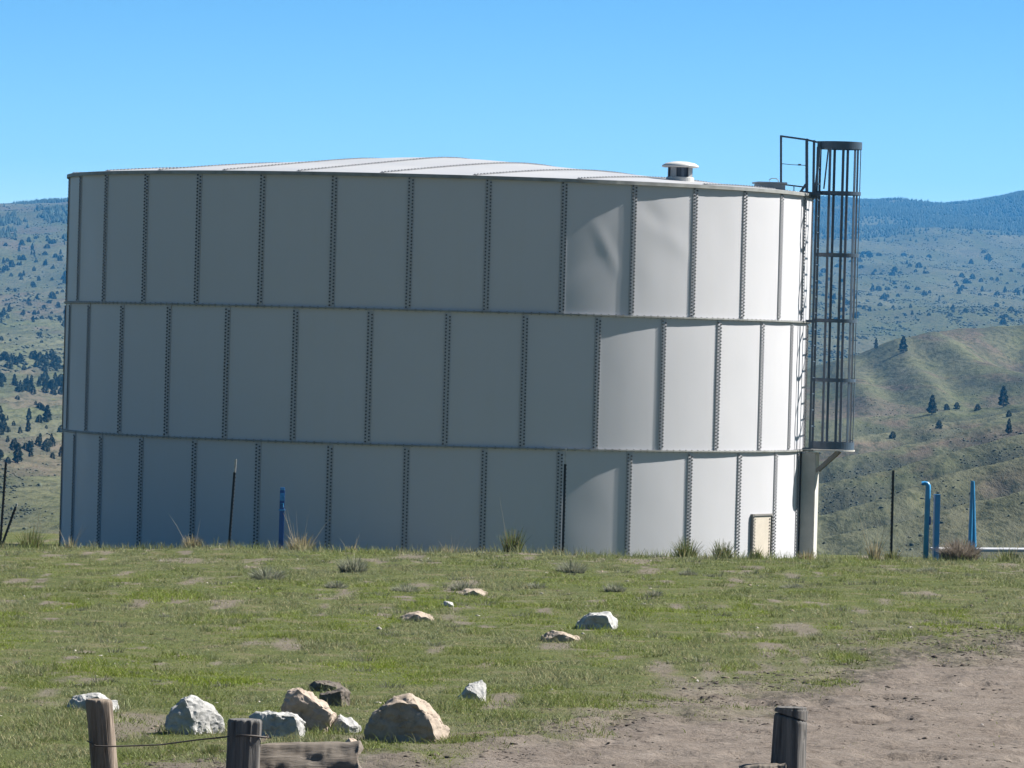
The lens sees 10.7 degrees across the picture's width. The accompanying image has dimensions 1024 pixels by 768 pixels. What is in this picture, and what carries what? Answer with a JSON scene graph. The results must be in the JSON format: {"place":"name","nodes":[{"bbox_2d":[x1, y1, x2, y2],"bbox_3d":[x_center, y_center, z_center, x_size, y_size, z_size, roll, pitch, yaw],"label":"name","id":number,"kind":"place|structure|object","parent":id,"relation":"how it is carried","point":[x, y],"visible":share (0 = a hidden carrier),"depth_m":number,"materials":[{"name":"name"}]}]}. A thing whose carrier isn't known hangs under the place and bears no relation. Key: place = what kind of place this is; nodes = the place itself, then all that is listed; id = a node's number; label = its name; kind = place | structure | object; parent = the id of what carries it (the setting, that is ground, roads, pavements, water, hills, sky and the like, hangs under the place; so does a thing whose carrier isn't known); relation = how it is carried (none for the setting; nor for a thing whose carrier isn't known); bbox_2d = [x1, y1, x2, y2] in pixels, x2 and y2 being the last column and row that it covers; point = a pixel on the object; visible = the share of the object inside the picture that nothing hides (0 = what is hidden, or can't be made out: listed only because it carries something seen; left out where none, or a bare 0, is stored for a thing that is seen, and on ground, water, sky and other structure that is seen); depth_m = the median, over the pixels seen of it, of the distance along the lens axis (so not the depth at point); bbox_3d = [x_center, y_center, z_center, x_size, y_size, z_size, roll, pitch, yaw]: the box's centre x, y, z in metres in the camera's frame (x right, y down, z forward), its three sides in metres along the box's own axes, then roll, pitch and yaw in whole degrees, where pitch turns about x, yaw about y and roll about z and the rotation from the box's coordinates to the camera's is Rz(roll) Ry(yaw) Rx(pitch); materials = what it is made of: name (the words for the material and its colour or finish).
{"place":"outdoors","nodes":[
{"label":"outdoors","id":0,"kind":"place"},
{"bbox_2d":[0,532,1023,767],"bbox_3d":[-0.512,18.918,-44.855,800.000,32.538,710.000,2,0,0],"label":"ground","id":1,"kind":"structure","parent":0,"point":[711,741],"depth_m":46.56,"materials":[{"name":"plant"}]},
{"bbox_2d":[0,462,6,544],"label":"fence stake","id":2,"kind":"object","parent":1,"relation":"on","point":[3,500],"visible":0.84,"depth_m":85.41,"materials":[{"name":"metal"}]},
{"bbox_2d":[1,504,17,546],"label":"fence stake","id":3,"kind":"object","parent":1,"relation":"on","point":[10,521],"visible":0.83,"depth_m":85.02,"materials":[{"name":"metal"}]},
{"bbox_2d":[9,501,46,547],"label":"grass tuft","id":4,"kind":"object","parent":1,"relation":"on","point":[29,534],"visible":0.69,"depth_m":85.18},
{"bbox_2d":[57,526,81,547],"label":"grass tuft","id":5,"kind":"object","parent":1,"relation":"on","point":[71,540],"visible":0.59,"depth_m":85.22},
{"bbox_2d":[67,693,118,710],"bbox_3d":[-2.993,2.306,39.114,0.378,0.204,0.378,2,0,0],"label":"rock","id":6,"kind":"object","parent":1,"relation":"on","point":[77,699],"visible":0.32,"depth_m":39.01,"materials":[{"name":"stone"}]},
{"bbox_2d":[85,698,117,767],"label":"fence post","id":7,"kind":"object","parent":1,"relation":"on","point":[100,722],"visible":1,"depth_m":31.96,"materials":[{"name":"beige wood"}]},
{"bbox_2d":[172,519,203,548],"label":"grass tuft","id":8,"kind":"object","parent":1,"relation":"on","point":[191,543],"visible":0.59,"depth_m":85.18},
{"bbox_2d":[165,695,224,734],"bbox_3d":[-2.124,2.248,36.734,0.402,0.326,0.425,2,0,0],"label":"rock","id":9,"kind":"object","parent":1,"relation":"on","point":[194,714],"visible":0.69,"depth_m":36.57,"materials":[{"name":"stone"}]},
{"bbox_2d":[198,743,226,754],"bbox_3d":[-1.913,2.333,34.804,0.191,0.113,0.209,2,1,28],"label":"sage clump","id":10,"kind":"object","parent":1,"relation":"on","point":[213,749],"visible":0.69,"depth_m":34.80,"materials":[{"name":"green plant"}]},
{"bbox_2d":[228,459,236,545],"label":"fence stake","id":11,"kind":"object","parent":1,"relation":"on","point":[231,509],"visible":0.76,"depth_m":85.31,"materials":[{"name":"metal"}]},
{"bbox_2d":[226,718,261,767],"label":"fence post","id":12,"kind":"object","parent":1,"relation":"on","point":[242,752],"visible":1,"depth_m":31.84,"materials":[{"name":"grey wood"}]},
{"bbox_2d":[87,736,240,746],"bbox_3d":[-2.023,2.079,31.943,0.916,0.097,0.161,2,0,7],"label":"fence wire","id":13,"kind":"object","parent":12,"relation":"attached to","point":[158,744],"visible":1,"depth_m":31.97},
{"bbox_2d":[237,734,268,737],"bbox_3d":[-1.498,2.052,31.843,0.223,0.029,0.053,1,1,-36],"label":"wire end","id":14,"kind":"object","parent":12,"relation":"attached to","point":[258,736],"visible":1,"depth_m":31.81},
{"bbox_2d":[246,565,287,579],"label":"sage clump","id":15,"kind":"object","parent":1,"relation":"on","point":[267,575],"visible":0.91,"depth_m":69.14,"materials":[{"name":"green plant"}]},
{"bbox_2d":[249,710,305,738],"bbox_3d":[-1.564,2.300,36.464,0.386,0.251,0.339,2,0,0],"label":"rock","id":16,"kind":"object","parent":1,"relation":"on","point":[283,723],"visible":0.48,"depth_m":36.31,"materials":[{"name":"stone"}]},
{"bbox_2d":[278,487,284,548],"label":"marker post","id":17,"kind":"object","parent":1,"relation":"on","point":[281,515],"visible":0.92,"depth_m":85.61,"materials":[{"name":"blue plastic"}]},
{"bbox_2d":[283,506,330,550],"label":"grass tuft","id":18,"kind":"object","parent":1,"relation":"on","point":[303,541],"visible":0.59,"depth_m":85.18,"materials":[{"name":"plant"}]},
{"bbox_2d":[281,688,336,732],"bbox_3d":[-1.383,2.251,37.141,0.388,0.381,0.350,2,0,0],"label":"rock","id":19,"kind":"object","parent":1,"relation":"on","point":[309,708],"visible":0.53,"depth_m":36.99,"materials":[{"name":"stone"}]},
{"bbox_2d":[260,740,363,767],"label":"plank","id":20,"kind":"object","parent":1,"relation":"on","point":[332,754],"visible":1,"depth_m":32.04,"materials":[{"name":"grey wood"}]},
{"bbox_2d":[309,680,343,691],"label":"rock","id":21,"kind":"object","parent":1,"relation":"on","point":[314,685],"visible":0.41,"depth_m":42.05,"materials":[{"name":"stone"}]},
{"bbox_2d":[319,687,350,705],"bbox_3d":[-1.307,2.337,40.424,0.233,0.203,0.284,2,0,0],"label":"rock","id":22,"kind":"object","parent":1,"relation":"on","point":[341,694],"visible":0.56,"depth_m":40.30,"materials":[{"name":"stone"}]},
{"bbox_2d":[324,580,349,588],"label":"sage clump","id":23,"kind":"object","parent":1,"relation":"on","point":[336,585],"visible":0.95,"depth_m":66.44,"materials":[{"name":"green plant"}]},
{"bbox_2d":[333,714,361,732],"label":"rock","id":24,"kind":"object","parent":1,"relation":"on","point":[351,724],"visible":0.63,"depth_m":37.09,"materials":[{"name":"stone"}]},
{"bbox_2d":[335,554,372,572],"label":"sage clump","id":25,"kind":"object","parent":1,"relation":"on","point":[357,567],"visible":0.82,"depth_m":73.47,"materials":[{"name":"green plant"}]},
{"bbox_2d":[391,582,422,592],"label":"sage clump","id":26,"kind":"object","parent":1,"relation":"on","point":[408,588],"visible":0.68,"depth_m":65.64,"materials":[{"name":"green plant"}]},
{"bbox_2d":[364,693,450,743],"bbox_3d":[-0.689,2.241,36.252,0.571,0.395,0.523,2,0,0],"label":"rock","id":27,"kind":"object","parent":1,"relation":"on","point":[401,718],"visible":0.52,"depth_m":36.02,"materials":[{"name":"stone"}]},
{"bbox_2d":[397,611,433,621],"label":"rock","id":28,"kind":"object","parent":1,"relation":"on","point":[413,615],"visible":0.42,"depth_m":57.39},
{"bbox_2d":[440,601,453,606],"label":"rock","id":29,"kind":"object","parent":1,"relation":"on","point":[445,603],"visible":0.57,"depth_m":59.99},
{"bbox_2d":[440,536,469,552],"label":"grass tuft","id":30,"kind":"object","parent":1,"relation":"on","point":[451,549],"visible":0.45,"depth_m":85.18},
{"bbox_2d":[59,135,861,558],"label":"water tank","id":31,"kind":"object","parent":1,"relation":"on","point":[419,353],"visible":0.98,"depth_m":91.30,"materials":[{"name":"metal"}]},
{"bbox_2d":[750,513,772,558],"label":"access door","id":32,"kind":"structure","parent":31,"relation":"in","point":[761,525],"depth_m":93.71,"materials":[{"name":"beige paint"}]},
{"bbox_2d":[448,581,475,590],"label":"sage clump","id":33,"kind":"object","parent":1,"relation":"on","point":[461,586],"visible":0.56,"depth_m":67.14,"materials":[{"name":"green plant"}]},
{"bbox_2d":[458,680,485,701],"bbox_3d":[-0.302,2.341,41.248,0.219,0.231,0.282,2,0,0],"label":"rock","id":34,"kind":"object","parent":1,"relation":"on","point":[478,688],"visible":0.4,"depth_m":41.15,"materials":[{"name":"stone"}]},
{"bbox_2d":[456,588,487,595],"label":"rock","id":35,"kind":"object","parent":1,"relation":"on","point":[470,591],"visible":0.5,"depth_m":65.14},
{"bbox_2d":[0,548,998,758],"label":"pebbles","id":36,"kind":"object","parent":1,"relation":"on","point":[684,687],"visible":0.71,"depth_m":54.26,"materials":[{"name":"stone"}]},
{"bbox_2d":[499,503,528,552],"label":"grass tuft","id":37,"kind":"object","parent":1,"relation":"on","point":[514,542],"visible":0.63,"depth_m":85.16,"materials":[{"name":"plant"}]},
{"bbox_2d":[524,581,547,588],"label":"sage clump","id":38,"kind":"object","parent":1,"relation":"on","point":[537,585],"visible":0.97,"depth_m":67.96,"materials":[{"name":"green plant"}]},
{"bbox_2d":[541,630,581,641],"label":"rock","id":39,"kind":"object","parent":1,"relation":"on","point":[558,635],"visible":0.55,"depth_m":52.50,"materials":[{"name":"stone"}]},
{"bbox_2d":[562,449,566,553],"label":"fence stake","id":40,"kind":"object","parent":1,"relation":"on","point":[564,503],"visible":0.77,"depth_m":85.31,"materials":[{"name":"metal"}]},
{"bbox_2d":[550,559,589,572],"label":"sage clump","id":41,"kind":"object","parent":1,"relation":"on","point":[571,568],"visible":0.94,"depth_m":73.69,"materials":[{"name":"green plant"}]},
{"bbox_2d":[118,595,1023,767],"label":"dirt clods","id":42,"kind":"object","parent":1,"relation":"on","point":[635,720],"visible":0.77,"depth_m":42.09,"materials":[{"name":"soil"}]},
{"bbox_2d":[575,611,617,628],"bbox_3d":[0.869,2.449,56.074,0.448,0.248,0.516,2,0,0],"label":"rock","id":43,"kind":"object","parent":1,"relation":"on","point":[603,619],"visible":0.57,"depth_m":55.84,"materials":[{"name":"stone"}]},
{"bbox_2d":[601,581,626,591],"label":"sage clump","id":44,"kind":"object","parent":1,"relation":"on","point":[612,588],"visible":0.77,"depth_m":66.88,"materials":[{"name":"green plant"}]},
{"bbox_2d":[642,589,663,596],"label":"sage clump","id":45,"kind":"object","parent":1,"relation":"on","point":[657,593],"visible":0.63,"depth_m":65.03,"materials":[{"name":"green plant"}]},
{"bbox_2d":[668,536,703,556],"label":"grass tuft","id":46,"kind":"object","parent":1,"relation":"on","point":[681,550],"visible":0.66,"depth_m":85.15,"materials":[{"name":"plant"}]},
{"bbox_2d":[677,569,698,575],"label":"sage clump","id":47,"kind":"object","parent":1,"relation":"on","point":[686,572],"visible":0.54,"depth_m":73.51,"materials":[{"name":"green plant"}]},
{"bbox_2d":[707,539,737,558],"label":"grass tuft","id":48,"kind":"object","parent":1,"relation":"on","point":[719,549],"visible":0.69,"depth_m":85.17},
{"bbox_2d":[750,547,766,558],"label":"grass tuft","id":49,"kind":"object","parent":1,"relation":"on","point":[758,554],"visible":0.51,"depth_m":85.18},
{"bbox_2d":[771,706,807,767],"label":"fence post","id":50,"kind":"object","parent":1,"relation":"on","point":[789,738],"visible":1,"depth_m":31.54,"materials":[{"name":"grey wood"}]},
{"bbox_2d":[739,763,785,767],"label":"plank","id":51,"kind":"object","parent":50,"relation":"attached to","point":[769,765],"visible":1,"depth_m":31.42,"materials":[{"name":"wood"}]},
{"bbox_2d":[781,582,802,587],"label":"sage clump","id":52,"kind":"object","parent":1,"relation":"on","point":[793,586],"visible":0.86,"depth_m":68.99,"materials":[{"name":"green plant"}]},
{"bbox_2d":[797,534,819,559],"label":"grass tuft","id":53,"kind":"object","parent":1,"relation":"on","point":[809,556],"visible":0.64,"depth_m":85.22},
{"bbox_2d":[857,510,886,560],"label":"grass tuft","id":54,"kind":"object","parent":1,"relation":"on","point":[871,553],"visible":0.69,"depth_m":85.19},
{"bbox_2d":[890,470,893,553],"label":"fence stake","id":55,"kind":"object","parent":1,"relation":"on","point":[891,516],"visible":0.86,"depth_m":85.31,"materials":[{"name":"metal"}]},
{"bbox_2d":[881,541,908,560],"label":"grass tuft","id":56,"kind":"object","parent":1,"relation":"on","point":[890,555],"visible":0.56,"depth_m":85.18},
{"bbox_2d":[921,481,930,559],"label":"vent pipe","id":57,"kind":"object","parent":1,"relation":"on","point":[927,520],"visible":0.92,"depth_m":86.58,"materials":[{"name":"metal"}]},
{"bbox_2d":[917,567,939,572],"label":"sage clump","id":58,"kind":"object","parent":1,"relation":"on","point":[930,569],"visible":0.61,"depth_m":76.75,"materials":[{"name":"green plant"}]},
{"bbox_2d":[932,494,940,559],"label":"bollard","id":59,"kind":"object","parent":1,"relation":"on","point":[936,519],"visible":0.8,"depth_m":86.58,"materials":[{"name":"metal"}]},
{"bbox_2d":[933,538,983,561],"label":"dry brush","id":60,"kind":"object","parent":1,"relation":"on","point":[966,550],"visible":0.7,"depth_m":85.07,"materials":[{"name":"brown plant"}]},
{"bbox_2d":[968,481,976,549],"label":"pipe","id":61,"kind":"object","parent":1,"relation":"on","point":[972,525],"visible":0.66,"depth_m":86.60,"materials":[{"name":"metal"}]},
{"bbox_2d":[930,547,1023,559],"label":"horizontal water pipe","id":62,"kind":"structure","parent":1,"relation":"on","point":[989,549],"depth_m":86.90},
{"bbox_2d":[991,528,1023,561],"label":"grass tuft","id":63,"kind":"object","parent":1,"relation":"on","point":[1009,556],"visible":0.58,"depth_m":85.19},
{"bbox_2d":[0,543,1023,767],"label":"grass","id":64,"kind":"structure","parent":0,"point":[228,621],"depth_m":53.94,"materials":[{"name":"plant"}]},
{"bbox_2d":[0,199,1023,558],"bbox_3d":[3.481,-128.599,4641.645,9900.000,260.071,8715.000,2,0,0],"label":"hills","id":65,"kind":"structure","parent":0,"point":[970,367],"depth_m":1207.07,"materials":[{"name":"plant"}]},
{"bbox_2d":[1,414,6,426],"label":"pine tree","id":66,"kind":"object","parent":65,"relation":"on","point":[3,419],"visible":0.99,"depth_m":951.31,"materials":[{"name":"green plant"}]},
{"bbox_2d":[0,353,8,360],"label":"juniper","id":67,"kind":"object","parent":65,"relation":"on","point":[4,357],"visible":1,"depth_m":1485.42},
{"bbox_2d":[3,425,10,431],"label":"juniper","id":68,"kind":"object","parent":65,"relation":"on","point":[7,429],"visible":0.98,"depth_m":911.29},
{"bbox_2d":[4,361,13,368],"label":"juniper","id":69,"kind":"object","parent":65,"relation":"on","point":[11,366],"visible":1,"depth_m":1435.40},
{"bbox_2d":[8,439,15,449],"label":"pine tree","id":70,"kind":"object","parent":65,"relation":"on","point":[12,443],"visible":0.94,"depth_m":810.02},
{"bbox_2d":[8,260,15,266],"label":"juniper","id":71,"kind":"object","parent":65,"relation":"on","point":[12,262],"visible":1,"depth_m":2813.34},
{"bbox_2d":[11,379,18,385],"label":"juniper","id":72,"kind":"object","parent":65,"relation":"on","point":[14,382],"visible":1,"depth_m":1303.49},
{"bbox_2d":[12,443,23,462],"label":"pine tree","id":73,"kind":"object","parent":65,"relation":"on","point":[17,458],"visible":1,"depth_m":737.13,"materials":[{"name":"green plant"}]},
{"bbox_2d":[18,354,24,362],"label":"juniper","id":74,"kind":"object","parent":65,"relation":"on","point":[20,359],"visible":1,"depth_m":1466.56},
{"bbox_2d":[22,443,28,450],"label":"juniper","id":75,"kind":"object","parent":65,"relation":"on","point":[25,445],"visible":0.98,"depth_m":820.46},
{"bbox_2d":[25,419,30,431],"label":"pine tree","id":76,"kind":"object","parent":65,"relation":"on","point":[28,427],"visible":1,"depth_m":927.16,"materials":[{"name":"green plant"}]},
{"bbox_2d":[26,408,31,419],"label":"pine tree","id":77,"kind":"object","parent":65,"relation":"on","point":[29,413],"visible":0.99,"depth_m":1014.47,"materials":[{"name":"green plant"}]},
{"bbox_2d":[26,441,32,451],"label":"pine tree","id":78,"kind":"object","parent":65,"relation":"on","point":[30,445],"visible":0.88,"depth_m":820.50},
{"bbox_2d":[0,376,60,529],"bbox_3d":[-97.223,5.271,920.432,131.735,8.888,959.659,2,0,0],"label":"sagebrush","id":79,"kind":"object","parent":65,"relation":"on","point":[23,509],"visible":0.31,"depth_m":596.23,"materials":[{"name":"foliage"},{"name":"wood"}]},
{"bbox_2d":[30,385,35,393],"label":"pine tree","id":80,"kind":"object","parent":65,"relation":"on","point":[32,390],"visible":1,"depth_m":1235.53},
{"bbox_2d":[0,203,65,374],"bbox_3d":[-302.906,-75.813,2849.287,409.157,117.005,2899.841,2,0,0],"label":"sagebrush","id":81,"kind":"object","parent":65,"relation":"on","point":[39,337],"visible":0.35,"depth_m":2175.73,"materials":[{"name":"plant"}]},
{"bbox_2d":[0,197,68,240],"bbox_3d":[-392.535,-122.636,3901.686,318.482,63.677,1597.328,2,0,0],"label":"forest","id":82,"kind":"object","parent":65,"relation":"on","point":[6,219],"visible":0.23,"depth_m":3627.84,"materials":[{"name":"plant"}]},
{"bbox_2d":[34,436,40,445],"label":"pine tree","id":83,"kind":"object","parent":65,"relation":"on","point":[37,440],"visible":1,"depth_m":836.48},
{"bbox_2d":[34,352,43,361],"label":"juniper","id":84,"kind":"object","parent":65,"relation":"on","point":[41,356],"visible":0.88,"depth_m":1485.53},
{"bbox_2d":[35,414,43,422],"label":"juniper","id":85,"kind":"object","parent":65,"relation":"on","point":[39,420],"visible":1,"depth_m":978.17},
{"bbox_2d":[41,384,48,392],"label":"juniper","id":86,"kind":"object","parent":65,"relation":"on","point":[45,389],"visible":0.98,"depth_m":1281.34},
{"bbox_2d":[40,443,50,451],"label":"juniper","id":87,"kind":"object","parent":65,"relation":"on","point":[47,447],"visible":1,"depth_m":834.72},
{"bbox_2d":[42,358,49,367],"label":"juniper","id":88,"kind":"object","parent":65,"relation":"on","point":[47,363],"visible":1,"depth_m":1438.59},
{"bbox_2d":[42,371,49,379],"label":"juniper","id":89,"kind":"object","parent":65,"relation":"on","point":[44,374],"visible":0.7,"depth_m":1375.31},
{"bbox_2d":[42,405,52,420],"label":"pine tree","id":90,"kind":"object","parent":65,"relation":"on","point":[47,412],"visible":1,"depth_m":984.43,"materials":[{"name":"green plant"}]},
{"bbox_2d":[48,291,56,298],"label":"juniper","id":91,"kind":"object","parent":65,"relation":"on","point":[53,295],"visible":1,"depth_m":2310.09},
{"bbox_2d":[49,386,56,394],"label":"juniper","id":92,"kind":"object","parent":65,"relation":"on","point":[53,392],"visible":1,"depth_m":1254.24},
{"bbox_2d":[48,361,58,369],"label":"juniper","id":93,"kind":"object","parent":65,"relation":"on","point":[52,365],"visible":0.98,"depth_m":1441.44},
{"bbox_2d":[889,431,895,438],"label":"juniper","id":94,"kind":"object","parent":65,"relation":"on","point":[893,433],"visible":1,"depth_m":897.74,"materials":[{"name":"green plant"}]},
{"bbox_2d":[898,336,907,352],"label":"pine tree","id":95,"kind":"object","parent":65,"relation":"on","point":[903,342],"visible":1,"depth_m":1378.08,"materials":[{"name":"green plant"}]},
{"bbox_2d":[805,380,1023,552],"bbox_3d":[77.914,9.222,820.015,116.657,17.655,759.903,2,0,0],"label":"sagebrush","id":96,"kind":"object","parent":65,"relation":"on","point":[910,544],"visible":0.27,"depth_m":673.41,"materials":[{"name":"plant"}]},
{"bbox_2d":[808,227,1023,363],"bbox_3d":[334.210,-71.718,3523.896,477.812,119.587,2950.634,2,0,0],"label":"sagebrush","id":97,"kind":"object","parent":65,"relation":"on","point":[973,310],"visible":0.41,"depth_m":3025.58,"materials":[{"name":"foliage"}]},
{"bbox_2d":[812,190,1023,242],"bbox_3d":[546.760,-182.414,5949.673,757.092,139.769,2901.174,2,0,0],"label":"forest","id":98,"kind":"object","parent":65,"relation":"on","point":[914,213],"visible":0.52,"depth_m":5546.35,"materials":[{"name":"plant"}]},
{"bbox_2d":[925,395,937,413],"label":"pine tree","id":99,"kind":"object","parent":65,"relation":"on","point":[933,407],"visible":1,"depth_m":1023.05,"materials":[{"name":"green plant"}]},
{"bbox_2d":[935,420,942,428],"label":"juniper","id":100,"kind":"object","parent":65,"relation":"on","point":[939,425],"visible":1,"depth_m":895.80,"materials":[{"name":"green plant"}]},
{"bbox_2d":[953,402,960,408],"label":"juniper","id":101,"kind":"object","parent":65,"relation":"on","point":[956,406],"visible":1,"depth_m":1143.82,"materials":[{"name":"green plant"}]},
{"bbox_2d":[974,404,981,410],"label":"juniper","id":102,"kind":"object","parent":65,"relation":"on","point":[977,406],"visible":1,"depth_m":1029.77,"materials":[{"name":"green plant"}]},
{"bbox_2d":[999,318,1006,324],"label":"juniper","id":103,"kind":"object","parent":65,"relation":"on","point":[1002,321],"visible":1,"depth_m":2522.17,"materials":[{"name":"green plant"}]},
{"bbox_2d":[998,385,1009,406],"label":"pine tree","id":104,"kind":"object","parent":65,"relation":"on","point":[1003,398],"visible":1,"depth_m":1031.79,"materials":[{"name":"green plant"}]},
{"bbox_2d":[1005,418,1012,433],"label":"pine tree","id":105,"kind":"object","parent":65,"relation":"on","point":[1008,425],"visible":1,"depth_m":786.06,"materials":[{"name":"green plant"}]},
{"bbox_2d":[0,537,1023,562],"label":"crest grass","id":106,"kind":"structure","parent":0,"point":[3,544],"depth_m":84.36,"materials":[{"name":"plant"}]},
{"bbox_2d":[0,0,1023,202],"label":"sky","id":107,"kind":"structure","parent":0,"point":[931,91],"materials":[{"name":"blue"}]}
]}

